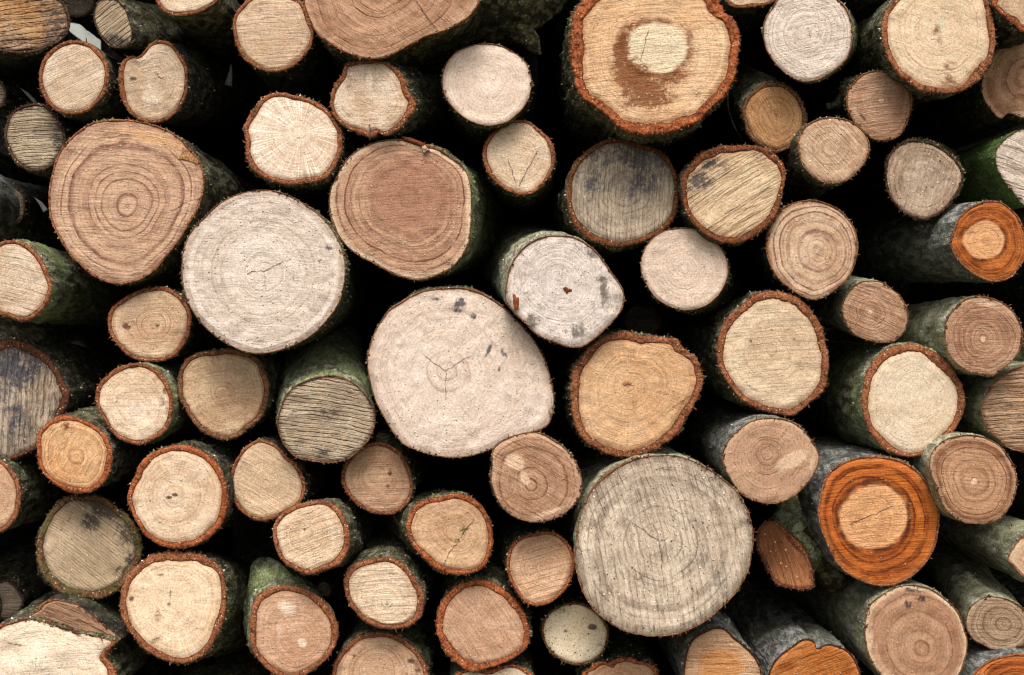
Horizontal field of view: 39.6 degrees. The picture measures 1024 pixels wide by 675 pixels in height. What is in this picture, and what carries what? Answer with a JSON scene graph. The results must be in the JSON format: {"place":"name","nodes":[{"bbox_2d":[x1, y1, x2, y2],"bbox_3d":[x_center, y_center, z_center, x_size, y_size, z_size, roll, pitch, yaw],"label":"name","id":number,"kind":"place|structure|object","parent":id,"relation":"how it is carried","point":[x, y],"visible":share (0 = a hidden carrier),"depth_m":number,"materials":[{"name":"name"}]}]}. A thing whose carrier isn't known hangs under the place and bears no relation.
{"place":"outdoors","nodes":[
{"label":"outdoors","id":0,"kind":"place"},
{"bbox_2d":[69,23,100,48],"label":"wall","id":1,"kind":"structure","parent":0,"point":[79,31],"depth_m":8.00,"materials":[{"name":"white"}]},
{"label":"ground","id":2,"kind":"structure","parent":0,"visible":0},
{"bbox_2d":[0,37,1023,674],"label":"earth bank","id":3,"kind":"structure","parent":2,"relation":"on","point":[468,475],"depth_m":3.10,"materials":[{"name":"black"}]},
{"bbox_2d":[0,152,49,187],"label":"log","id":4,"kind":"object","parent":3,"relation":"on","point":[9,168],"visible":0.13,"depth_m":2.58,"materials":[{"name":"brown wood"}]},
{"bbox_2d":[0,49,45,124],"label":"log","id":5,"kind":"object","parent":4,"relation":"on","point":[30,86],"visible":0.05,"depth_m":2.56,"materials":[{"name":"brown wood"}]},
{"bbox_2d":[179,571,345,674],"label":"log","id":6,"kind":"object","parent":3,"relation":"on","point":[245,662],"visible":0.32,"depth_m":2.20,"materials":[{"name":"brown wood"}]},
{"bbox_2d":[118,549,317,665],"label":"log","id":7,"kind":"object","parent":6,"relation":"on","point":[178,607],"visible":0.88,"depth_m":1.93,"materials":[{"name":"brown wood"}]},
{"bbox_2d":[126,425,278,551],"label":"log","id":8,"kind":"object","parent":7,"relation":"on","point":[180,495],"visible":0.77,"depth_m":1.93,"materials":[{"name":"brown wood"}]},
{"bbox_2d":[92,362,195,445],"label":"log","id":9,"kind":"object","parent":8,"relation":"on","point":[137,404],"visible":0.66,"depth_m":1.95,"materials":[{"name":"brown wood"}]},
{"bbox_2d":[107,285,228,363],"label":"log","id":10,"kind":"object","parent":9,"relation":"on","point":[156,324],"visible":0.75,"depth_m":1.97,"materials":[{"name":"brown wood"}]},
{"bbox_2d":[48,117,259,289],"bbox_3d":[-0.530,-0.188,2.523,0.235,0.243,1.162,0,0,0],"label":"log","id":11,"kind":"object","parent":10,"relation":"on","point":[131,202],"visible":0.85,"depth_m":1.95,"materials":[{"name":"brown wood"}]},
{"bbox_2d":[2,101,85,179],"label":"log","id":12,"kind":"object","parent":11,"relation":"on","point":[37,135],"visible":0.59,"depth_m":1.99,"materials":[{"name":"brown wood"}]},
{"bbox_2d":[37,38,253,180],"bbox_3d":[-0.604,-0.366,2.534,0.107,0.124,1.161,0,0,0],"label":"log","id":13,"kind":"object","parent":11,"relation":"on","point":[78,81],"visible":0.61,"depth_m":1.96,"materials":[{"name":"brown wood"}]},
{"bbox_2d":[0,0,70,81],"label":"log","id":14,"kind":"object","parent":13,"relation":"on","point":[40,28],"visible":0.91,"depth_m":1.95,"materials":[{"name":"brown wood"}]},
{"bbox_2d":[63,0,141,58],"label":"log","id":15,"kind":"object","parent":14,"relation":"on","point":[80,12],"visible":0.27,"depth_m":2.16,"materials":[{"name":"brown wood"}]},
{"bbox_2d":[116,40,272,133],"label":"log","id":16,"kind":"object","parent":11,"relation":"on","point":[164,82],"visible":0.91,"depth_m":1.99,"materials":[{"name":"brown wood"}]},
{"bbox_2d":[91,0,212,56],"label":"log","id":17,"kind":"object","parent":16,"relation":"on","point":[130,25],"visible":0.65,"depth_m":1.97,"materials":[{"name":"brown wood"}]},
{"bbox_2d":[156,0,259,77],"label":"log","id":18,"kind":"object","parent":16,"relation":"on","point":[207,24],"visible":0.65,"depth_m":2.02,"materials":[{"name":"brown wood"}]},
{"bbox_2d":[224,64,232,86],"bbox_3d":[-0.431,-0.398,2.160,0.012,0.034,0.012,0,0,-45],"label":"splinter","id":19,"kind":"object","parent":16,"relation":"on","point":[228,81],"visible":1,"depth_m":2.16,"materials":[{"name":"grey wood"}]},
{"bbox_2d":[177,346,367,441],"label":"log","id":20,"kind":"object","parent":8,"relation":"on","point":[227,393],"visible":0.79,"depth_m":1.98,"materials":[{"name":"beige wood"}]},
{"bbox_2d":[178,189,410,355],"bbox_3d":[-0.334,-0.090,2.483,0.238,0.230,1.168,0,0,0],"label":"log","id":21,"kind":"object","parent":20,"relation":"on","point":[265,272],"visible":0.93,"depth_m":1.91,"materials":[{"name":"brown wood"}]},
{"bbox_2d":[242,90,356,218],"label":"log","id":22,"kind":"object","parent":21,"relation":"on","point":[300,146],"visible":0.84,"depth_m":1.94,"materials":[{"name":"brown wood"}]},
{"bbox_2d":[230,0,372,148],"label":"log","id":23,"kind":"object","parent":22,"relation":"on","point":[280,45],"visible":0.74,"depth_m":2.00,"materials":[{"name":"brown wood"}]},
{"bbox_2d":[275,324,377,464],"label":"log","id":24,"kind":"object","parent":20,"relation":"on","point":[325,410],"visible":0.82,"depth_m":1.94,"materials":[{"name":"grey wood"}]},
{"bbox_2d":[230,515,339,674],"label":"log","id":25,"kind":"object","parent":6,"relation":"on","point":[290,625],"visible":0.88,"depth_m":1.95,"materials":[{"name":"brown wood"}]},
{"bbox_2d":[315,564,349,598],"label":"log","id":26,"kind":"object","parent":25,"relation":"on","point":[328,582],"visible":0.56,"depth_m":2.19,"materials":[{"name":"brown wood"}]},
{"bbox_2d":[350,485,494,575],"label":"log","id":27,"kind":"object","parent":26,"relation":"on","point":[445,531],"visible":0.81,"depth_m":1.93,"materials":[{"name":"beige wood"}]},
{"bbox_2d":[230,428,376,522],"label":"log","id":28,"kind":"object","parent":27,"relation":"on","point":[273,478],"visible":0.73,"depth_m":1.97,"materials":[{"name":"brown wood"}]},
{"bbox_2d":[340,419,428,514],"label":"log","id":29,"kind":"object","parent":27,"relation":"on","point":[383,472],"visible":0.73,"depth_m":1.98,"materials":[{"name":"brown wood"}]},
{"bbox_2d":[365,284,555,459],"bbox_3d":[-0.082,0.032,2.513,0.286,0.270,1.166,0,0,0],"label":"log","id":30,"kind":"object","parent":27,"relation":"on","point":[458,371],"visible":0.98,"depth_m":1.94,"materials":[{"name":"brown wood"}]},
{"bbox_2d":[327,136,509,281],"bbox_3d":[-0.092,-0.199,2.519,0.208,0.247,1.167,0,0,6],"label":"log","id":31,"kind":"object","parent":30,"relation":"on","point":[407,208],"visible":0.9,"depth_m":1.95,"materials":[{"name":"brown wood"}]},
{"bbox_2d":[329,59,472,139],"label":"log","id":32,"kind":"object","parent":31,"relation":"on","point":[375,100],"visible":0.78,"depth_m":1.93,"materials":[{"name":"brown wood"}]},
{"bbox_2d":[302,0,565,150],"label":"log","id":33,"kind":"object","parent":32,"relation":"on","point":[430,36],"visible":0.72,"depth_m":1.91,"materials":[{"name":"brown wood"}]},
{"bbox_2d":[439,42,533,172],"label":"log","id":34,"kind":"object","parent":31,"relation":"on","point":[487,89],"visible":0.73,"depth_m":1.95,"materials":[{"name":"brown wood"}]},
{"bbox_2d":[853,655,874,674],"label":"log","id":35,"kind":"object","parent":3,"relation":"on","point":[864,669],"visible":0.01,"depth_m":2.67,"materials":[{"name":"brown wood"}]},
{"bbox_2d":[960,628,1023,674],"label":"log","id":36,"kind":"object","parent":35,"relation":"on","point":[981,659],"visible":0.24,"depth_m":1.94,"materials":[{"name":"orange wood"}]},
{"bbox_2d":[924,542,1023,649],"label":"log","id":37,"kind":"object","parent":36,"relation":"on","point":[988,606],"visible":0.78,"depth_m":1.99,"materials":[{"name":"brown wood"}]},
{"bbox_2d":[937,514,1023,581],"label":"log","id":38,"kind":"object","parent":37,"relation":"on","point":[998,545],"visible":0.59,"depth_m":2.06,"materials":[{"name":"green wood"}]},
{"bbox_2d":[1005,501,1023,519],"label":"log","id":39,"kind":"object","parent":37,"relation":"on","point":[1015,510],"visible":0.02,"depth_m":2.53,"materials":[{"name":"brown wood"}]},
{"bbox_2d":[1002,447,1023,506],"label":"log","id":40,"kind":"object","parent":39,"relation":"on","point":[1017,458],"visible":0.07,"depth_m":2.14,"materials":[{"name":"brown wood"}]},
{"bbox_2d":[1013,332,1023,361],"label":"log","id":41,"kind":"object","parent":40,"relation":"on","point":[1019,356],"visible":0.01,"depth_m":2.14,"materials":[{"name":"green wood"}]},
{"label":"log","id":42,"kind":"object","parent":39,"relation":"on","visible":0},
{"bbox_2d":[901,262,1023,328],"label":"log","id":43,"kind":"object","parent":42,"relation":"on","point":[1009,291],"visible":0.16,"depth_m":2.61,"materials":[{"name":"brown wood"}]},
{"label":"log","id":44,"kind":"object","parent":3,"relation":"on","visible":0},
{"bbox_2d":[331,572,443,674],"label":"log","id":45,"kind":"object","parent":44,"relation":"on","point":[366,649],"visible":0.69,"depth_m":1.97,"materials":[{"name":"brown wood"}]},
{"bbox_2d":[269,498,384,575],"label":"log","id":46,"kind":"object","parent":45,"relation":"on","point":[313,537],"visible":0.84,"depth_m":1.92,"materials":[{"name":"beige wood"}]},
{"bbox_2d":[343,476,436,631],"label":"log","id":47,"kind":"object","parent":45,"relation":"on","point":[389,578],"visible":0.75,"depth_m":1.94,"materials":[{"name":"brown wood"}]},
{"bbox_2d":[449,644,534,674],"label":"log","id":48,"kind":"object","parent":44,"relation":"on","point":[521,664],"visible":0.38,"depth_m":1.97,"materials":[{"name":"brown wood"}]},
{"bbox_2d":[434,487,533,673],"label":"log","id":49,"kind":"object","parent":48,"relation":"on","point":[482,621],"visible":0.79,"depth_m":1.95,"materials":[{"name":"brown wood"}]},
{"bbox_2d":[492,516,574,607],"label":"log","id":50,"kind":"object","parent":49,"relation":"on","point":[537,562],"visible":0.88,"depth_m":1.94,"materials":[{"name":"brown wood"}]},
{"bbox_2d":[488,429,584,523],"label":"log","id":51,"kind":"object","parent":50,"relation":"on","point":[534,477],"visible":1,"depth_m":1.90,"materials":[{"name":"brown wood"}]},
{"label":"log","id":52,"kind":"object","parent":2,"relation":"on","visible":0},
{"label":"log","id":53,"kind":"object","parent":52,"relation":"on","visible":0},
{"bbox_2d":[656,609,762,674],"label":"log","id":54,"kind":"object","parent":53,"relation":"on","point":[717,644],"visible":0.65,"depth_m":1.93,"materials":[{"name":"brown wood"}]},
{"bbox_2d":[558,426,756,639],"bbox_3d":[0.203,0.279,2.473,0.252,0.250,1.177,0,0,0],"label":"log","id":55,"kind":"object","parent":54,"relation":"on","point":[661,541],"visible":0.88,"depth_m":1.90,"materials":[{"name":"brown wood"}]},
{"bbox_2d":[545,327,705,458],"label":"log","id":56,"kind":"object","parent":55,"relation":"on","point":[620,392],"visible":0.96,"depth_m":1.94,"materials":[{"name":"brown wood"}]},
{"bbox_2d":[470,218,625,348],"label":"log","id":57,"kind":"object","parent":56,"relation":"on","point":[561,288],"visible":0.94,"depth_m":1.91,"materials":[{"name":"white wood"}]},
{"bbox_2d":[482,119,556,223],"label":"log","id":58,"kind":"object","parent":57,"relation":"on","point":[519,161],"visible":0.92,"depth_m":1.97,"materials":[{"name":"brown wood"}]},
{"bbox_2d":[537,137,679,261],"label":"log","id":59,"kind":"object","parent":57,"relation":"on","point":[618,197],"visible":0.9,"depth_m":1.97,"materials":[{"name":"grey wood"}]},
{"bbox_2d":[558,0,741,172],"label":"log","id":60,"kind":"object","parent":59,"relation":"on","point":[659,74],"visible":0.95,"depth_m":1.90,"materials":[{"name":"brown wood"}]},
{"bbox_2d":[604,300,661,334],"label":"log","id":61,"kind":"object","parent":56,"relation":"on","point":[642,317],"visible":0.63,"depth_m":2.30,"materials":[{"name":"black wood"}]},
{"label":"log","id":62,"kind":"object","parent":2,"relation":"on","visible":0},
{"bbox_2d":[530,605,574,674],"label":"log","id":63,"kind":"object","parent":62,"relation":"on","point":[545,662],"visible":0.22,"depth_m":2.41,"materials":[{"name":"brown wood"}]},
{"bbox_2d":[574,622,659,674],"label":"log","id":64,"kind":"object","parent":63,"relation":"on","point":[627,654],"visible":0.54,"depth_m":1.99,"materials":[{"name":"brown wood"}]},
{"bbox_2d":[539,518,610,666],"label":"log","id":65,"kind":"object","parent":64,"relation":"on","point":[574,629],"visible":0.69,"depth_m":1.98,"materials":[{"name":"brown wood"}]},
{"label":"log","id":66,"kind":"object","parent":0,"visible":0},
{"bbox_2d":[0,497,140,622],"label":"log","id":67,"kind":"object","parent":66,"relation":"on","point":[15,560],"visible":0.09,"depth_m":2.40,"materials":[{"name":"brown wood"}]},
{"bbox_2d":[0,560,51,619],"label":"log","id":68,"kind":"object","parent":67,"relation":"on","point":[28,584],"visible":0.44,"depth_m":2.21,"materials":[{"name":"brown wood"}]},
{"bbox_2d":[35,492,143,600],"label":"log","id":69,"kind":"object","parent":66,"relation":"on","point":[89,546],"visible":0.93,"depth_m":1.98,"materials":[{"name":"brown wood"}]},
{"bbox_2d":[0,455,134,532],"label":"log","id":70,"kind":"object","parent":69,"relation":"on","point":[29,494],"visible":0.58,"depth_m":2.01,"materials":[{"name":"brown wood"}]},
{"bbox_2d":[0,337,143,460],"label":"log","id":71,"kind":"object","parent":70,"relation":"on","point":[43,382],"visible":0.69,"depth_m":1.99,"materials":[{"name":"brown wood"}]},
{"bbox_2d":[0,238,144,329],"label":"log","id":72,"kind":"object","parent":71,"relation":"on","point":[40,283],"visible":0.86,"depth_m":1.97,"materials":[{"name":"beige wood"}]},
{"bbox_2d":[33,406,200,494],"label":"log","id":73,"kind":"object","parent":69,"relation":"on","point":[77,453],"visible":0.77,"depth_m":1.94,"materials":[{"name":"brown wood"}]},
{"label":"log","id":74,"kind":"object","parent":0,"visible":0},
{"bbox_2d":[0,175,66,251],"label":"log","id":75,"kind":"object","parent":74,"relation":"on","point":[9,206],"visible":0.31,"depth_m":2.18,"materials":[{"name":"brown wood"}]},
{"bbox_2d":[10,181,59,240],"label":"log","id":76,"kind":"object","parent":75,"relation":"on","point":[32,217],"visible":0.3,"depth_m":2.23,"materials":[{"name":"brown wood"}]},
{"bbox_2d":[0,80,84,124],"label":"log","id":77,"kind":"object","parent":75,"relation":"on","point":[11,98],"visible":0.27,"depth_m":2.15,"materials":[{"name":"brown wood"}]},
{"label":"log","id":78,"kind":"object","parent":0,"visible":0},
{"bbox_2d":[0,316,111,341],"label":"log","id":79,"kind":"object","parent":78,"relation":"on","point":[9,327],"visible":0.23,"depth_m":2.32,"materials":[{"name":"brown wood"}]},
{"bbox_2d":[61,337,102,348],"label":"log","id":80,"kind":"object","parent":78,"relation":"on","point":[88,343],"visible":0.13,"depth_m":2.27,"materials":[{"name":"wood"}]},
{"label":"log","id":81,"kind":"object","parent":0,"visible":0},
{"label":"log","id":82,"kind":"object","parent":81,"relation":"on","visible":0},
{"bbox_2d":[910,566,1023,608],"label":"log","id":83,"kind":"object","parent":82,"relation":"on","point":[1014,586],"visible":0.06,"depth_m":2.35,"materials":[{"name":"brown wood"}]},
{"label":"log","id":84,"kind":"object","parent":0,"visible":0},
{"bbox_2d":[0,524,232,674],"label":"log","id":85,"kind":"object","parent":84,"relation":"on","point":[50,633],"visible":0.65,"depth_m":1.92,"materials":[{"name":"brown wood"}]},
{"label":"log","id":86,"kind":"object","parent":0,"visible":0},
{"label":"log","id":87,"kind":"object","parent":86,"relation":"on","visible":0},
{"bbox_2d":[721,565,861,674],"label":"log","id":88,"kind":"object","parent":87,"relation":"on","point":[784,634],"visible":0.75,"depth_m":2.04,"materials":[{"name":"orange wood"}]},
{"bbox_2d":[749,510,968,674],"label":"log","id":89,"kind":"object","parent":87,"relation":"on","point":[910,627],"visible":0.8,"depth_m":1.94,"materials":[{"name":"brown wood"}]},
{"bbox_2d":[754,422,940,592],"bbox_3d":[0.476,0.261,2.514,0.246,0.216,1.164,0,0,1],"label":"log","id":90,"kind":"object","parent":89,"relation":"on","point":[865,516],"visible":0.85,"depth_m":1.94,"materials":[{"name":"brown wood"}]},
{"bbox_2d":[680,393,821,505],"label":"log","id":91,"kind":"object","parent":90,"relation":"on","point":[766,459],"visible":0.91,"depth_m":1.92,"materials":[{"name":"brown wood"}]},
{"bbox_2d":[659,289,829,418],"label":"log","id":92,"kind":"object","parent":91,"relation":"on","point":[766,352],"visible":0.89,"depth_m":1.96,"materials":[{"name":"brown wood"}]},
{"bbox_2d":[727,198,859,300],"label":"log","id":93,"kind":"object","parent":92,"relation":"on","point":[807,249],"visible":0.88,"depth_m":1.95,"materials":[{"name":"beige wood"}]},
{"bbox_2d":[775,116,870,208],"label":"log","id":94,"kind":"object","parent":93,"relation":"on","point":[820,157],"visible":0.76,"depth_m":1.93,"materials":[{"name":"brown wood"}]},
{"bbox_2d":[793,340,966,457],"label":"log","id":95,"kind":"object","parent":90,"relation":"on","point":[902,399],"visible":0.84,"depth_m":1.95,"materials":[{"name":"brown wood"}]},
{"bbox_2d":[640,225,752,325],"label":"log","id":96,"kind":"object","parent":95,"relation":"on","point":[692,274],"visible":0.81,"depth_m":1.96,"materials":[{"name":"brown wood"}]},
{"bbox_2d":[635,142,788,260],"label":"log","id":97,"kind":"object","parent":96,"relation":"on","point":[730,196],"visible":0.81,"depth_m":1.94,"materials":[{"name":"beige wood"}]},
{"bbox_2d":[720,60,807,153],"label":"log","id":98,"kind":"object","parent":97,"relation":"on","point":[765,109],"visible":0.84,"depth_m":1.99,"materials":[{"name":"brown wood"}]},
{"bbox_2d":[719,0,775,38],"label":"log","id":99,"kind":"object","parent":98,"relation":"on","point":[747,15],"visible":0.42,"depth_m":2.00,"materials":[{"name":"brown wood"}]},
{"bbox_2d":[738,8,770,54],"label":"log","id":100,"kind":"object","parent":98,"relation":"on","point":[751,39],"visible":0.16,"depth_m":2.87,"materials":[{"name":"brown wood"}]},
{"bbox_2d":[801,275,909,344],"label":"log","id":101,"kind":"object","parent":95,"relation":"on","point":[872,310],"visible":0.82,"depth_m":1.96,"materials":[{"name":"brown wood"}]},
{"bbox_2d":[787,416,1019,526],"bbox_3d":[0.626,0.197,2.482,0.130,0.140,1.162,0,0,1],"label":"log","id":102,"kind":"object","parent":90,"relation":"on","point":[971,478],"visible":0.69,"depth_m":1.91,"materials":[{"name":"brown wood"}]},
{"bbox_2d":[954,361,1023,452],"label":"log","id":103,"kind":"object","parent":102,"relation":"on","point":[994,409],"visible":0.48,"depth_m":1.96,"materials":[{"name":"brown wood"}]},
{"bbox_2d":[823,294,1023,377],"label":"log","id":104,"kind":"object","parent":103,"relation":"on","point":[976,335],"visible":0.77,"depth_m":1.93,"materials":[{"name":"brown wood"}]},
{"bbox_2d":[851,199,1023,283],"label":"log","id":105,"kind":"object","parent":104,"relation":"on","point":[982,241],"visible":0.87,"depth_m":1.97,"materials":[{"name":"brown wood"}]},
{"bbox_2d":[884,135,966,220],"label":"log","id":106,"kind":"object","parent":105,"relation":"on","point":[924,178],"visible":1,"depth_m":1.97,"materials":[{"name":"brown wood"}]},
{"bbox_2d":[791,69,913,142],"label":"log","id":107,"kind":"object","parent":106,"relation":"on","point":[877,105],"visible":0.77,"depth_m":1.96,"materials":[{"name":"brown wood"}]},
{"bbox_2d":[761,0,858,83],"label":"log","id":108,"kind":"object","parent":107,"relation":"on","point":[810,41],"visible":0.94,"depth_m":1.94,"materials":[{"name":"white wood"}]},
{"bbox_2d":[785,0,997,108],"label":"log","id":109,"kind":"object","parent":106,"relation":"on","point":[924,51],"visible":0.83,"depth_m":1.92,"materials":[{"name":"brown wood"}]},
{"bbox_2d":[754,0,886,82],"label":"log","id":110,"kind":"object","parent":109,"relation":"on","point":[860,10],"visible":0.12,"depth_m":2.34,"materials":[{"name":"brown wood"}]},
{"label":"log","id":111,"kind":"object","parent":106,"relation":"on","visible":0},
{"bbox_2d":[824,43,1023,199],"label":"log","id":112,"kind":"object","parent":111,"relation":"on","point":[991,104],"visible":0.64,"depth_m":2.13,"materials":[{"name":"brown wood"}]},
{"bbox_2d":[989,0,1023,48],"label":"log","id":113,"kind":"object","parent":112,"relation":"on","point":[1008,15],"visible":0.28,"depth_m":1.92,"materials":[{"name":"brown wood"}]},
{"bbox_2d":[838,129,1023,224],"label":"log","id":114,"kind":"object","parent":105,"relation":"on","point":[994,168],"visible":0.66,"depth_m":2.04,"materials":[{"name":"green wood"}]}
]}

